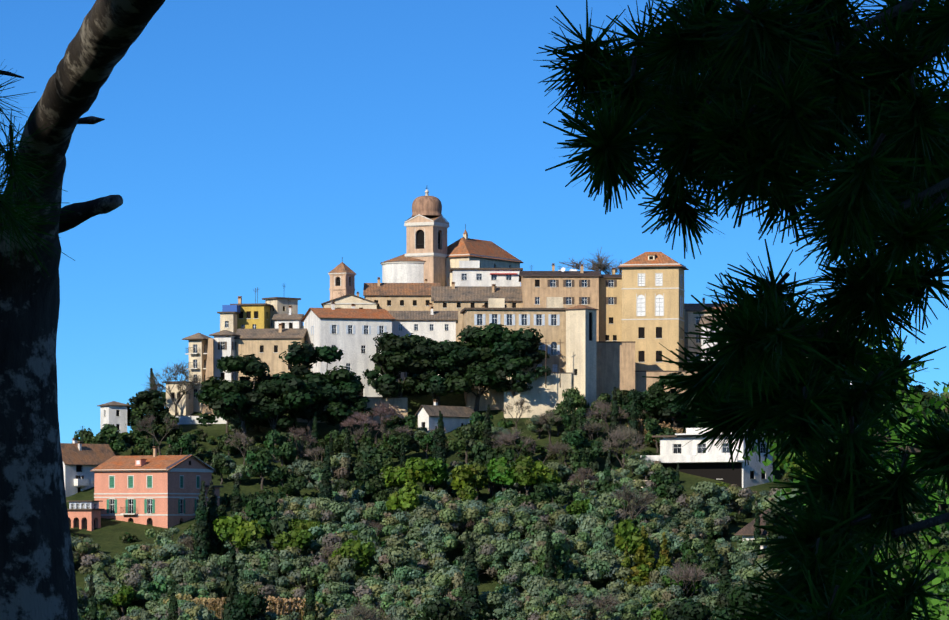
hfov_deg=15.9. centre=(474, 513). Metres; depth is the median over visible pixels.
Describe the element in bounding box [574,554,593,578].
olive tree
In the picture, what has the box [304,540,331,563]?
olive tree
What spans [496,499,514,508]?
olive tree
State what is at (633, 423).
cypress tree
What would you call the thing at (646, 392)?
broad tree
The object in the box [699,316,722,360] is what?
house
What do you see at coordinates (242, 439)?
bare tree
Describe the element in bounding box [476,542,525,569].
olive tree
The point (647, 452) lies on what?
shrub
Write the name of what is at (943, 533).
olive tree
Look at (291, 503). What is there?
olive tree
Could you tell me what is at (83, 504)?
villa glass room
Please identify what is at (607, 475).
cypress tree
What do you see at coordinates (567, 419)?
broad tree
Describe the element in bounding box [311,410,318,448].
cypress tree
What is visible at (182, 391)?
bare tree
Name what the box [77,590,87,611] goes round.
olive tree
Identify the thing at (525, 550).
olive tree
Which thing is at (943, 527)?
broad tree
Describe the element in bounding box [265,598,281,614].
reed tree
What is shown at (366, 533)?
olive tree
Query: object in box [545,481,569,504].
broad tree
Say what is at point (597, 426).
bare tree
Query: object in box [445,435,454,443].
shrub
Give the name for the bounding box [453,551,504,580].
olive tree
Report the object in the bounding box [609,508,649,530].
olive tree
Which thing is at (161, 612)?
olive tree
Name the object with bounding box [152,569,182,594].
olive tree
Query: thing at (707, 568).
broad tree
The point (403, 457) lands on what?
cypress tree
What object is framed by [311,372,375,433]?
pine tree
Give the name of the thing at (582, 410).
broad tree
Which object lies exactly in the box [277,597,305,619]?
reed tree
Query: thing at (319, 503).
olive tree
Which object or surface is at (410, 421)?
broad tree
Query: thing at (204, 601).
reed tree
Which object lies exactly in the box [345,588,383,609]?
olive tree
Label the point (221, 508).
broad tree
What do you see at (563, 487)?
olive tree
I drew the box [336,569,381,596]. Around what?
olive tree
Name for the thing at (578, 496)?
olive tree
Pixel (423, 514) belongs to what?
olive tree
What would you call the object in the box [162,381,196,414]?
house
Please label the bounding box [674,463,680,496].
cypress tree
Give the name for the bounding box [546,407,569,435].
broad tree
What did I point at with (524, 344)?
pine tree
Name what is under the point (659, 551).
olive tree
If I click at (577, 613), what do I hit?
olive tree
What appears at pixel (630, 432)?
bare tree
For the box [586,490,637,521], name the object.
olive tree
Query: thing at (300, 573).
olive tree
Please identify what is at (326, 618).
shrub
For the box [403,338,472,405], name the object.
pine tree
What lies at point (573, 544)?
olive tree
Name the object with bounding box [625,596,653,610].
olive tree
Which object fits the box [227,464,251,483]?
olive tree
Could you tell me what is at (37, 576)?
trunk
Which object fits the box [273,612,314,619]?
olive tree
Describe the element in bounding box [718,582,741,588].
olive tree
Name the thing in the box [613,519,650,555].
bright tree
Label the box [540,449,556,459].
shrub
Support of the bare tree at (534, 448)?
on the terrain
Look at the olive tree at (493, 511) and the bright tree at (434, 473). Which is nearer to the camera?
the olive tree at (493, 511)
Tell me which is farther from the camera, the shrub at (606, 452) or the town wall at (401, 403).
the town wall at (401, 403)
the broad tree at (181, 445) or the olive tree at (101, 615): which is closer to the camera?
the olive tree at (101, 615)
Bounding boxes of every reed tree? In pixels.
[162,593,193,603]
[191,597,216,611]
[206,597,226,619]
[263,595,289,615]
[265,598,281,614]
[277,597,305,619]
[291,601,322,616]
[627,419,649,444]
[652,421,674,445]
[668,427,685,433]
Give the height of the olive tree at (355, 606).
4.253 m
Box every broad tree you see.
[74,428,94,443]
[88,423,130,451]
[116,424,146,452]
[125,402,149,429]
[131,438,158,455]
[133,417,163,437]
[148,415,164,436]
[157,413,182,446]
[161,391,165,406]
[165,432,193,454]
[210,455,231,484]
[213,409,233,432]
[216,504,226,518]
[217,433,239,455]
[244,493,288,549]
[245,445,272,489]
[263,429,296,465]
[269,466,308,495]
[311,441,328,462]
[325,429,350,454]
[333,429,360,452]
[336,461,384,498]
[353,446,391,478]
[376,487,398,511]
[383,414,417,438]
[387,430,411,454]
[412,430,434,458]
[422,480,448,491]
[448,423,478,463]
[469,411,493,441]
[470,421,483,440]
[470,441,514,497]
[511,482,554,513]
[519,436,536,455]
[530,544,581,580]
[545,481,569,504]
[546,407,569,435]
[553,431,572,465]
[554,387,589,413]
[561,413,595,434]
[567,428,605,461]
[570,447,598,473]
[571,407,592,421]
[587,479,621,498]
[588,437,604,461]
[589,393,621,422]
[612,390,627,423]
[636,390,650,411]
[644,418,675,452]
[647,466,686,499]
[667,497,687,507]
[683,417,706,427]
[685,562,719,586]
[881,533,928,579]
[889,392,946,445]
[889,404,912,438]
[905,473,940,514]
[907,384,924,405]
[918,527,948,561]
[931,568,948,604]
[934,475,948,509]
[938,523,948,531]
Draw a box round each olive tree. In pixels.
[71,536,91,565]
[75,536,105,554]
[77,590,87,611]
[78,603,106,619]
[78,609,106,619]
[79,552,138,582]
[82,594,107,613]
[84,573,117,588]
[94,583,121,606]
[104,610,132,619]
[109,567,144,587]
[110,584,138,607]
[114,545,168,570]
[115,569,172,609]
[116,615,150,619]
[125,543,152,561]
[127,600,162,613]
[127,608,157,619]
[130,562,169,583]
[131,543,189,562]
[145,527,194,550]
[146,584,196,605]
[150,559,173,578]
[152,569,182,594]
[152,599,193,619]
[164,605,215,619]
[170,556,214,583]
[176,553,202,562]
[178,600,217,619]
[179,583,218,598]
[195,577,226,596]
[200,553,229,578]
[211,454,236,467]
[218,535,232,555]
[221,551,258,570]
[222,568,265,588]
[226,544,266,554]
[227,414,254,432]
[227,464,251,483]
[237,580,263,592]
[237,583,279,598]
[247,541,280,563]
[248,546,302,575]
[253,568,278,585]
[266,585,293,598]
[266,611,282,618]
[271,465,294,479]
[271,510,290,520]
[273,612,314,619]
[274,556,321,588]
[277,496,304,512]
[277,513,298,520]
[283,510,301,517]
[284,555,315,578]
[289,433,311,458]
[291,586,325,606]
[292,459,321,482]
[295,497,335,516]
[298,508,335,527]
[301,507,336,521]
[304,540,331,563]
[306,472,333,490]
[308,522,346,550]
[309,554,356,587]
[314,582,350,604]
[315,593,352,619]
[316,453,351,478]
[318,477,363,499]
[320,531,380,571]
[325,501,379,525]
[328,608,384,619]
[331,520,346,529]
[331,613,361,619]
[332,487,364,504]
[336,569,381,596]
[337,524,394,546]
[343,522,381,538]
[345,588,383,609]
[346,604,374,610]
[353,584,406,613]
[354,512,383,527]
[357,575,384,580]
[360,472,403,495]
[360,563,391,578]
[363,546,414,578]
[363,580,411,597]
[365,548,392,569]
[374,499,404,518]
[378,511,414,534]
[382,589,413,609]
[383,525,427,550]
[383,604,423,619]
[387,564,431,594]
[388,595,438,614]
[400,556,449,579]
[405,586,462,606]
[408,537,455,565]
[409,504,453,533]
[411,427,427,442]
[413,429,427,442]
[413,495,452,510]
[414,565,465,601]
[416,603,432,619]
[417,491,436,495]
[418,522,458,551]
[425,490,451,502]
[435,512,469,532]
[439,499,491,533]
[444,473,452,486]
[449,460,469,470]
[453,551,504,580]
[456,531,471,547]
[459,531,507,543]
[466,533,512,566]
[467,516,485,531]
[473,516,520,540]
[476,500,495,516]
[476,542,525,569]
[478,602,493,616]
[479,591,534,619]
[481,462,491,491]
[487,506,508,517]
[491,427,520,441]
[491,488,523,507]
[492,506,532,531]
[495,574,547,606]
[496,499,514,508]
[496,539,545,568]
[497,561,535,588]
[499,609,529,619]
[508,482,524,493]
[508,610,561,619]
[511,509,552,537]
[517,501,568,528]
[518,593,567,616]
[522,510,573,538]
[522,529,564,561]
[524,415,556,438]
[526,574,573,608]
[544,462,580,479]
[547,595,578,613]
[548,609,586,619]
[555,481,574,504]
[555,530,590,549]
[557,578,592,598]
[559,514,581,535]
[559,553,603,581]
[560,604,591,619]
[561,534,593,561]
[567,486,575,493]
[571,479,598,495]
[573,490,597,501]
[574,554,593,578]
[575,513,615,540]
[575,587,614,612]
[578,531,622,556]
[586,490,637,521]
[586,506,619,533]
[587,418,604,437]
[589,535,613,548]
[589,604,636,619]
[591,549,634,583]
[596,470,632,486]
[606,579,636,604]
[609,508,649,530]
[610,468,629,479]
[611,534,660,565]
[614,601,648,619]
[618,611,650,619]
[621,479,656,496]
[622,453,645,473]
[624,459,663,479]
[624,583,663,603]
[625,487,657,504]
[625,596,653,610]
[634,504,659,515]
[635,505,656,514]
[637,517,665,536]
[641,584,683,608]
[646,521,693,545]
[646,565,676,589]
[648,512,667,528]
[649,600,680,617]
[651,532,702,560]
[651,546,674,556]
[652,557,680,570]
[653,492,705,519]
[664,511,699,532]
[670,527,707,541]
[671,557,700,563]
[676,541,710,557]
[689,595,718,618]
[691,481,744,509]
[692,503,732,527]
[692,572,739,597]
[696,517,725,537]
[696,553,730,568]
[698,541,733,558]
[716,535,766,555]
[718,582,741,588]
[724,486,756,513]
[727,552,766,572]
[729,562,748,574]
[730,563,773,584]
[751,490,769,505]
[756,495,785,511]
[768,488,802,498]
[881,402,906,435]
[915,513,934,533]
[920,566,946,584]
[927,390,948,398]
[938,531,948,561]
[940,408,948,420]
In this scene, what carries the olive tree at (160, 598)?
on the terrain
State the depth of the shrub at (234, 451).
577.74 m
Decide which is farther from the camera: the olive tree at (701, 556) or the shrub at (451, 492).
the shrub at (451, 492)
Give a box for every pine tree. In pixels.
[128,389,171,437]
[194,354,281,447]
[230,593,273,619]
[240,372,317,445]
[272,341,361,444]
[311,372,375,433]
[362,332,437,397]
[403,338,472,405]
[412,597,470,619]
[439,323,514,411]
[468,327,551,395]
[622,389,650,421]
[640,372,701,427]
[643,381,673,423]
[663,598,711,619]
[711,582,776,619]
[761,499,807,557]
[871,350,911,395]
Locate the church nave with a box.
[446,224,522,285]
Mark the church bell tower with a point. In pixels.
(427, 225)
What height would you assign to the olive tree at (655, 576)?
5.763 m
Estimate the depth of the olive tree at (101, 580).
496.56 m
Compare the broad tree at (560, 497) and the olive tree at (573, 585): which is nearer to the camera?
the olive tree at (573, 585)
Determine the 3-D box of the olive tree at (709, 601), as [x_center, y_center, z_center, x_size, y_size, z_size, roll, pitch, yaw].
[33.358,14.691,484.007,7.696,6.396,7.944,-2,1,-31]
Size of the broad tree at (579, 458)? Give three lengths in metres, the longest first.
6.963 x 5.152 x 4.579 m
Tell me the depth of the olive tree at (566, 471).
559.96 m
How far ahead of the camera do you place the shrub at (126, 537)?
526.43 m
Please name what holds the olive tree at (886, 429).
on the terrain
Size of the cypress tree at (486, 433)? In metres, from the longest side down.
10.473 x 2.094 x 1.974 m
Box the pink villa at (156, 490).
[90,436,215,527]
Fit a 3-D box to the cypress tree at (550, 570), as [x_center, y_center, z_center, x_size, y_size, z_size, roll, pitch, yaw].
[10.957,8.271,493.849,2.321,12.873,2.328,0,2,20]
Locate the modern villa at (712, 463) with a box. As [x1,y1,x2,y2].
[640,427,773,487]
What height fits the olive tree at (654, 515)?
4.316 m
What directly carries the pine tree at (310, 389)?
on the terrain
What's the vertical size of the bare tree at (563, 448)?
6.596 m
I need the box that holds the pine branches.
[0,0,948,619]
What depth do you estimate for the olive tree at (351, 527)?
519.86 m
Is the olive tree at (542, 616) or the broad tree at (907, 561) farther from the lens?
the broad tree at (907, 561)
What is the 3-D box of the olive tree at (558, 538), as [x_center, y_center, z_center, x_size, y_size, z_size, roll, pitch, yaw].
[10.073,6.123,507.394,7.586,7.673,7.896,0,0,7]
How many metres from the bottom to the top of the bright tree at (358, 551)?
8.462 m
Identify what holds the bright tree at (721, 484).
on the terrain
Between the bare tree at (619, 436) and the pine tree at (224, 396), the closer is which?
the bare tree at (619, 436)
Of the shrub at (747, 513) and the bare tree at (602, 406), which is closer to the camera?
the shrub at (747, 513)
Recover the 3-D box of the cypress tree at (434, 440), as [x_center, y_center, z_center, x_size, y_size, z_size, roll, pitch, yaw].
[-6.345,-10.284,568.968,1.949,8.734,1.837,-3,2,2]
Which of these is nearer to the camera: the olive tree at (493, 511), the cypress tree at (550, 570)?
the cypress tree at (550, 570)
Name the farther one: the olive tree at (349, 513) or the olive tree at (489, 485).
the olive tree at (489, 485)
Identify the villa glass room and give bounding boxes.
[66,501,102,508]
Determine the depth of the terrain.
565.76 m
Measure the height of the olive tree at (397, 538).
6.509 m
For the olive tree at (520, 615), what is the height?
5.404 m
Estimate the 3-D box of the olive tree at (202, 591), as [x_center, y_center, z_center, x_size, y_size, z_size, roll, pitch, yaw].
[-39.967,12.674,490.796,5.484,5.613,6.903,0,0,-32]
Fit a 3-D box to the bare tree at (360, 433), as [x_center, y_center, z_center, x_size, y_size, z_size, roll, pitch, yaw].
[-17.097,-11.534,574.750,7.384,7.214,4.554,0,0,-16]
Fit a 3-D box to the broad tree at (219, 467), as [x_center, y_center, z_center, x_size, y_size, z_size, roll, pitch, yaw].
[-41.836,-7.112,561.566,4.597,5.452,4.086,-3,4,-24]
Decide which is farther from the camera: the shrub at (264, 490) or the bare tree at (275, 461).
the bare tree at (275, 461)
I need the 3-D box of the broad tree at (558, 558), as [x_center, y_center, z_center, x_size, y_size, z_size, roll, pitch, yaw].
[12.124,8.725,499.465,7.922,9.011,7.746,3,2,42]
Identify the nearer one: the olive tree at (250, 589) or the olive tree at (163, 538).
the olive tree at (250, 589)
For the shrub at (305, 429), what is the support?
on the terrain
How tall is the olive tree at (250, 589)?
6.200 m
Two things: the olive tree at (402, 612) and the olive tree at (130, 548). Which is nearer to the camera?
the olive tree at (402, 612)
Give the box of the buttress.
[202,338,213,414]
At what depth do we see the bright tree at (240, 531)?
507.40 m
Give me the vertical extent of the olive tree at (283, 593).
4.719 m
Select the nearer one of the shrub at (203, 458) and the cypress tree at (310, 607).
the cypress tree at (310, 607)
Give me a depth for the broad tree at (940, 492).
573.40 m
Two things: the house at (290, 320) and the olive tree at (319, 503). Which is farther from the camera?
the house at (290, 320)
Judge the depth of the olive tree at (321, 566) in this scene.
497.59 m
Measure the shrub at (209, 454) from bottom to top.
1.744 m
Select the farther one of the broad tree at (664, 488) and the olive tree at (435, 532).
the broad tree at (664, 488)
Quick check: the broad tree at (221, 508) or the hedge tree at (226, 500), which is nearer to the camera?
the broad tree at (221, 508)
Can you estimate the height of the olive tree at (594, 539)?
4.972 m
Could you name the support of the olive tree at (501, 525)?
on the terrain
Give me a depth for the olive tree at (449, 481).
558.38 m
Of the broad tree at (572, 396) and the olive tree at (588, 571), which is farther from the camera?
the broad tree at (572, 396)
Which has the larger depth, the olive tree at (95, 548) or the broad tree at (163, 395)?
the broad tree at (163, 395)
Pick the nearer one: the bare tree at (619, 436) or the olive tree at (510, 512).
the olive tree at (510, 512)
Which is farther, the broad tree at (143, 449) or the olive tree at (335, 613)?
the broad tree at (143, 449)
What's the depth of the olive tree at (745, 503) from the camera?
537.35 m
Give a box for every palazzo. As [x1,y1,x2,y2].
[519,263,600,340]
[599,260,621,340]
[618,252,688,370]
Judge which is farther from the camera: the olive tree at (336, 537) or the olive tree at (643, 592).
the olive tree at (336, 537)
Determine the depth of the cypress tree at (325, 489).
536.65 m
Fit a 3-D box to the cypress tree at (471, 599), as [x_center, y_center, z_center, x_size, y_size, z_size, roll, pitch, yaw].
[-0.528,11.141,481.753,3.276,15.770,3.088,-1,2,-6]
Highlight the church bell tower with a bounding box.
[404,189,448,285]
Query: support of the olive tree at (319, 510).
on the terrain
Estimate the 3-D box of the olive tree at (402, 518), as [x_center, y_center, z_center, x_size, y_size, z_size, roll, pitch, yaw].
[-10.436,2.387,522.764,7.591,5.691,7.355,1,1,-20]
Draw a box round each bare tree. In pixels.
[134,413,183,454]
[144,360,202,414]
[144,380,190,408]
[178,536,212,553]
[224,431,252,464]
[230,511,277,542]
[260,455,279,482]
[282,428,317,458]
[303,446,324,461]
[320,542,341,566]
[337,600,397,619]
[339,410,379,443]
[352,426,390,447]
[367,521,383,535]
[370,401,405,443]
[389,425,414,436]
[465,514,482,528]
[488,429,506,455]
[491,429,534,460]
[501,397,531,428]
[526,442,558,462]
[534,411,563,443]
[548,439,574,464]
[559,247,626,273]
[562,591,623,619]
[567,467,598,497]
[578,418,609,439]
[586,398,628,441]
[600,428,646,468]
[608,482,660,519]
[611,424,643,462]
[662,558,719,599]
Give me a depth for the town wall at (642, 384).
610.30 m
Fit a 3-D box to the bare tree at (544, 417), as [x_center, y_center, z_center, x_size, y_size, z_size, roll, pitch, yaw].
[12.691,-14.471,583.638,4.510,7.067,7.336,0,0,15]
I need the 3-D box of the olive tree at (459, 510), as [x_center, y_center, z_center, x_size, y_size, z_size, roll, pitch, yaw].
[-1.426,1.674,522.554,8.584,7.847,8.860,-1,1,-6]
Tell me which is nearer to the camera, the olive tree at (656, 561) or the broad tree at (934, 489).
the olive tree at (656, 561)
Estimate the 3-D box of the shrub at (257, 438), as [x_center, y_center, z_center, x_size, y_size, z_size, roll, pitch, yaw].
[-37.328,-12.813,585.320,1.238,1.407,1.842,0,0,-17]
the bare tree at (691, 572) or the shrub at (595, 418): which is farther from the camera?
the shrub at (595, 418)
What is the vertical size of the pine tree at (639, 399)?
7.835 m
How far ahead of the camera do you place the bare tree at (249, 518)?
520.39 m
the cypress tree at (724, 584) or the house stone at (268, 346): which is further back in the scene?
the house stone at (268, 346)
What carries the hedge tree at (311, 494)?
on the terrain
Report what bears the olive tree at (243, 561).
on the terrain
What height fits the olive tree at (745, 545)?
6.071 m
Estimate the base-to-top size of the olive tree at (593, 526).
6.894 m
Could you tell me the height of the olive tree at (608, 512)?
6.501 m
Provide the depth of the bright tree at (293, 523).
517.74 m
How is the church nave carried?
on the terrain
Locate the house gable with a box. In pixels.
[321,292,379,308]
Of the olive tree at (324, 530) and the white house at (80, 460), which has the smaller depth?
the olive tree at (324, 530)
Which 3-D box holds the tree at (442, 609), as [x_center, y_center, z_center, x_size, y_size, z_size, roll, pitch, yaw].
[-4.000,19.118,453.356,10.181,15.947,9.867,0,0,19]
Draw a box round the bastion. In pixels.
[564,305,598,415]
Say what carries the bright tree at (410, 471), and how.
on the terrain
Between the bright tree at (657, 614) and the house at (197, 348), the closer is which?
the bright tree at (657, 614)
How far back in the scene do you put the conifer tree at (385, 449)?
567.54 m
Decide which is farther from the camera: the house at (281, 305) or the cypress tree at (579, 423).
the house at (281, 305)
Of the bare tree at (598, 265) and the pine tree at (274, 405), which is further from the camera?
the bare tree at (598, 265)
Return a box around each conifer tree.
[355,423,375,462]
[379,433,394,467]
[617,546,631,592]
[629,525,654,586]
[655,532,675,582]
[679,526,700,593]
[702,528,720,576]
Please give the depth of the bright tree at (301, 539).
506.29 m
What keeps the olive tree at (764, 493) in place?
on the terrain
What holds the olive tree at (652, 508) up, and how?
on the terrain
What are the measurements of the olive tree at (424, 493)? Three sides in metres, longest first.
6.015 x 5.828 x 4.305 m
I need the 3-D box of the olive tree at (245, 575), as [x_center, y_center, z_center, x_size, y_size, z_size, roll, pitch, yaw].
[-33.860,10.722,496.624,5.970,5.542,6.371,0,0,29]
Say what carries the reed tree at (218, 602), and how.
on the terrain
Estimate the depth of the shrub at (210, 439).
582.17 m
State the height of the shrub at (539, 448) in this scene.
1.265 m
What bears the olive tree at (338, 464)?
on the terrain
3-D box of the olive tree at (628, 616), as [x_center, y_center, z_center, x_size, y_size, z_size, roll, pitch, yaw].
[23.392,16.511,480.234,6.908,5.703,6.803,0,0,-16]
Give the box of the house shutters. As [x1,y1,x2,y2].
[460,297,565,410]
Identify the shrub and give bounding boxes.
[97,604,117,619]
[119,532,137,543]
[187,523,196,538]
[189,440,197,449]
[192,428,203,434]
[195,447,205,452]
[196,433,207,441]
[196,453,209,462]
[203,450,216,458]
[205,436,215,443]
[209,447,222,453]
[230,435,240,442]
[230,442,245,454]
[254,436,261,441]
[255,443,264,449]
[258,488,270,495]
[296,428,307,435]
[316,617,331,619]
[349,435,358,443]
[351,461,355,470]
[361,494,372,502]
[391,453,400,457]
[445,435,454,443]
[445,487,456,497]
[455,451,465,456]
[479,616,492,619]
[486,494,497,505]
[497,417,512,428]
[514,436,520,444]
[514,444,520,450]
[535,445,546,451]
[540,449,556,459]
[592,415,602,421]
[599,423,607,430]
[602,578,615,584]
[603,447,615,456]
[610,455,617,461]
[615,448,622,456]
[642,440,653,446]
[643,450,650,454]
[708,524,729,537]
[729,512,745,523]
[742,510,752,517]
[779,472,791,480]
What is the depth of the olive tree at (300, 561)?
503.41 m
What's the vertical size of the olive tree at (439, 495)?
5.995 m
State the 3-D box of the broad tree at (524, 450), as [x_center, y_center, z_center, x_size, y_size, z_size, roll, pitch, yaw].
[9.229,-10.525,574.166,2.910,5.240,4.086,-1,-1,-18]
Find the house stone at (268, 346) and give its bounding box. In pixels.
[234,323,306,380]
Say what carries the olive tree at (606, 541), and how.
on the terrain
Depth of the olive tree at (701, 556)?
503.78 m
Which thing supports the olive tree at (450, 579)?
on the terrain
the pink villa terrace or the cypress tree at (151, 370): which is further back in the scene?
the cypress tree at (151, 370)
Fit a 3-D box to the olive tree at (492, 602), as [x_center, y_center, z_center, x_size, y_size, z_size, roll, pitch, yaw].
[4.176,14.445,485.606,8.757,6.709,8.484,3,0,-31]
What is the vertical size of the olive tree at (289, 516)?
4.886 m
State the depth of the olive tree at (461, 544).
516.58 m
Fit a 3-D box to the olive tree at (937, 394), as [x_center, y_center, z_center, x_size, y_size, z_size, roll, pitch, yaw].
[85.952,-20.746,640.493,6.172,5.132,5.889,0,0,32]
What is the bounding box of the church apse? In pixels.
[380,254,424,282]
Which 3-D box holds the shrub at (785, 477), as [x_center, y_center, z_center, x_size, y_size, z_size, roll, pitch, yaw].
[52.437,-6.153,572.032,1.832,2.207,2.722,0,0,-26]
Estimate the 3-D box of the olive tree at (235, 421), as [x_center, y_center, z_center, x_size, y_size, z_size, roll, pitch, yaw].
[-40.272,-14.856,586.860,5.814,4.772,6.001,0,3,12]
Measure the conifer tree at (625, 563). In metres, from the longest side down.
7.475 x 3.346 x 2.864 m
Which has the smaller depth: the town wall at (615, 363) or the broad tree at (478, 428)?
the broad tree at (478, 428)
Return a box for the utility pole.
[560,347,560,387]
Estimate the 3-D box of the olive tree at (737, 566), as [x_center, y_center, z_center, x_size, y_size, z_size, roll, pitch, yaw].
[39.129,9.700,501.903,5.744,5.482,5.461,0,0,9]
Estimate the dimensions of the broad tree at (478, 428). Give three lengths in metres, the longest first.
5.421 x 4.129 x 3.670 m
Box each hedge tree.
[221,491,296,506]
[280,492,345,498]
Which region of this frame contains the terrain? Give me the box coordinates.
[66,326,948,619]
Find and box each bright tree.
[110,585,134,616]
[212,515,265,551]
[272,529,312,554]
[286,518,307,531]
[295,520,324,553]
[331,539,374,581]
[351,529,362,540]
[380,465,405,489]
[384,482,422,535]
[396,457,426,483]
[418,457,448,491]
[449,463,487,499]
[451,465,485,499]
[456,485,477,500]
[486,457,516,490]
[510,456,546,495]
[530,461,561,484]
[566,500,589,515]
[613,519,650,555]
[650,608,675,619]
[662,574,698,595]
[716,482,728,507]
[778,451,829,481]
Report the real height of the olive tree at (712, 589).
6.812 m
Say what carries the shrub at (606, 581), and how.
on the terrain
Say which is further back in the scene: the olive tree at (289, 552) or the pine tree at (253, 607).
the olive tree at (289, 552)
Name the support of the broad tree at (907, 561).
on the terrain
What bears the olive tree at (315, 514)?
on the terrain
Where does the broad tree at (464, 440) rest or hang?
on the terrain
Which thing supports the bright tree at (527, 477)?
on the terrain
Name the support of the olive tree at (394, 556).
on the terrain
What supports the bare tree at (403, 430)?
on the terrain
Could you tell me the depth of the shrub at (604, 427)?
592.10 m
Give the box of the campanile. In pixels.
[328,262,355,299]
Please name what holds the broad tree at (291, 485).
on the terrain
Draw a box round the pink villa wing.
[205,485,222,507]
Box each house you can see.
[61,426,115,496]
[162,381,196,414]
[182,333,210,412]
[209,330,240,381]
[217,305,239,332]
[230,287,272,328]
[262,286,300,328]
[272,300,303,328]
[301,302,394,396]
[388,300,457,391]
[415,394,474,432]
[450,260,522,285]
[684,298,734,361]
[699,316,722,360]
[734,508,786,548]
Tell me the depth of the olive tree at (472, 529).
524.58 m
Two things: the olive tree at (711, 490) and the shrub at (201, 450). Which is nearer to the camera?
the olive tree at (711, 490)
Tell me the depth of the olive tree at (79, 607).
485.35 m
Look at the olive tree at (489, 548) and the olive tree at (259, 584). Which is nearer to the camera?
the olive tree at (259, 584)
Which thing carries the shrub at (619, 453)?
on the terrain
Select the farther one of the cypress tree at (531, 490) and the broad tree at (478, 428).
the broad tree at (478, 428)
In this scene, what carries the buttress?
on the terrain
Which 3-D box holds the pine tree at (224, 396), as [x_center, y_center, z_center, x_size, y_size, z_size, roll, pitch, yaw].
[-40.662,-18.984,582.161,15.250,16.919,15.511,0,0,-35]
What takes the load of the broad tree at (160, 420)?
on the terrain
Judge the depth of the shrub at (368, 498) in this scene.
551.75 m
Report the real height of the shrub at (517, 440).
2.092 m
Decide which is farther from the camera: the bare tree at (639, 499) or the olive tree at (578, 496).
the olive tree at (578, 496)
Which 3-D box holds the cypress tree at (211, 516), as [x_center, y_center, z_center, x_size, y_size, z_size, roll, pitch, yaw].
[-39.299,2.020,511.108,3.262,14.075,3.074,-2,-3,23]
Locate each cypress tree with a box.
[85,574,98,619]
[149,368,158,411]
[166,581,178,619]
[193,480,210,562]
[205,481,223,558]
[221,541,238,619]
[230,472,242,514]
[288,409,295,432]
[302,574,316,619]
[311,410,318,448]
[318,444,332,501]
[328,433,334,455]
[343,426,351,477]
[399,436,406,467]
[432,426,437,458]
[433,411,447,467]
[460,537,482,619]
[463,528,469,555]
[482,404,492,449]
[525,456,534,495]
[543,527,557,581]
[569,406,576,431]
[577,412,582,429]
[603,449,612,483]
[608,387,619,447]
[629,390,638,448]
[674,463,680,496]
[715,551,732,614]
[753,507,761,549]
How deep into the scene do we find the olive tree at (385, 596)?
488.55 m
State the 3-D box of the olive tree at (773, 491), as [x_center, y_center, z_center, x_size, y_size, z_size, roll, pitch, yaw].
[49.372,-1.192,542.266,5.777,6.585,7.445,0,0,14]
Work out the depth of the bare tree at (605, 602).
478.49 m
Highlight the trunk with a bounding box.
[0,0,164,619]
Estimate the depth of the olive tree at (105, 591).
490.39 m
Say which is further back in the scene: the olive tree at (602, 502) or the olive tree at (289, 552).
the olive tree at (602, 502)
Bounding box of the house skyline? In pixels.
[97,401,130,432]
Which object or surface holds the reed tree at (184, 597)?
on the terrain
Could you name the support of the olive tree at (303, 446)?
on the terrain
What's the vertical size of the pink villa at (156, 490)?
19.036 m
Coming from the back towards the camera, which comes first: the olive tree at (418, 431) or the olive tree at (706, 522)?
the olive tree at (418, 431)
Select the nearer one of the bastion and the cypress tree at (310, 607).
the cypress tree at (310, 607)
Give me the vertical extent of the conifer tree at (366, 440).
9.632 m
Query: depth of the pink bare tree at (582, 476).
546.70 m
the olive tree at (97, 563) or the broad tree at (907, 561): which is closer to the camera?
the olive tree at (97, 563)
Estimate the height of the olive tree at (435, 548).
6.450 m
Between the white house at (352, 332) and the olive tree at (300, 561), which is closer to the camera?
the olive tree at (300, 561)
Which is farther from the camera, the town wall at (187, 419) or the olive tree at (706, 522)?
the town wall at (187, 419)
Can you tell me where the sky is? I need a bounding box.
[0,0,948,442]
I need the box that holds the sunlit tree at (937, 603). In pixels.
[735,337,948,619]
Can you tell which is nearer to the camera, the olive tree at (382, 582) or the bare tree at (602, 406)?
the olive tree at (382, 582)
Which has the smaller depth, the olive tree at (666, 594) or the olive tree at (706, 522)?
the olive tree at (666, 594)
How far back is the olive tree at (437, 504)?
530.04 m
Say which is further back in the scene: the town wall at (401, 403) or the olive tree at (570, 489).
the town wall at (401, 403)
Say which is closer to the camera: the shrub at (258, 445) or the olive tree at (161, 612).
the olive tree at (161, 612)
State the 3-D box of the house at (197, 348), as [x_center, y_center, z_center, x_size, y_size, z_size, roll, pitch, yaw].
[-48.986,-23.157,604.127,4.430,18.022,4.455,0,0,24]
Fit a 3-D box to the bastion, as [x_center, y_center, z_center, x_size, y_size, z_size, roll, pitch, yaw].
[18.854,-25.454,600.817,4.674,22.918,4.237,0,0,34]
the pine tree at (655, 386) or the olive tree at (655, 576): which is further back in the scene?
the pine tree at (655, 386)
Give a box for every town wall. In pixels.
[172,415,226,424]
[297,397,407,423]
[504,372,571,417]
[596,341,634,399]
[635,371,697,392]
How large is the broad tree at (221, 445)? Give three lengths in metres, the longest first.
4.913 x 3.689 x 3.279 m
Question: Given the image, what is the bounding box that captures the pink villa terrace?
[67,509,104,530]
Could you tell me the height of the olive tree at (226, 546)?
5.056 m
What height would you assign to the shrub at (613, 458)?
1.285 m
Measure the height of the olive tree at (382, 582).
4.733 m
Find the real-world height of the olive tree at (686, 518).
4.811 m

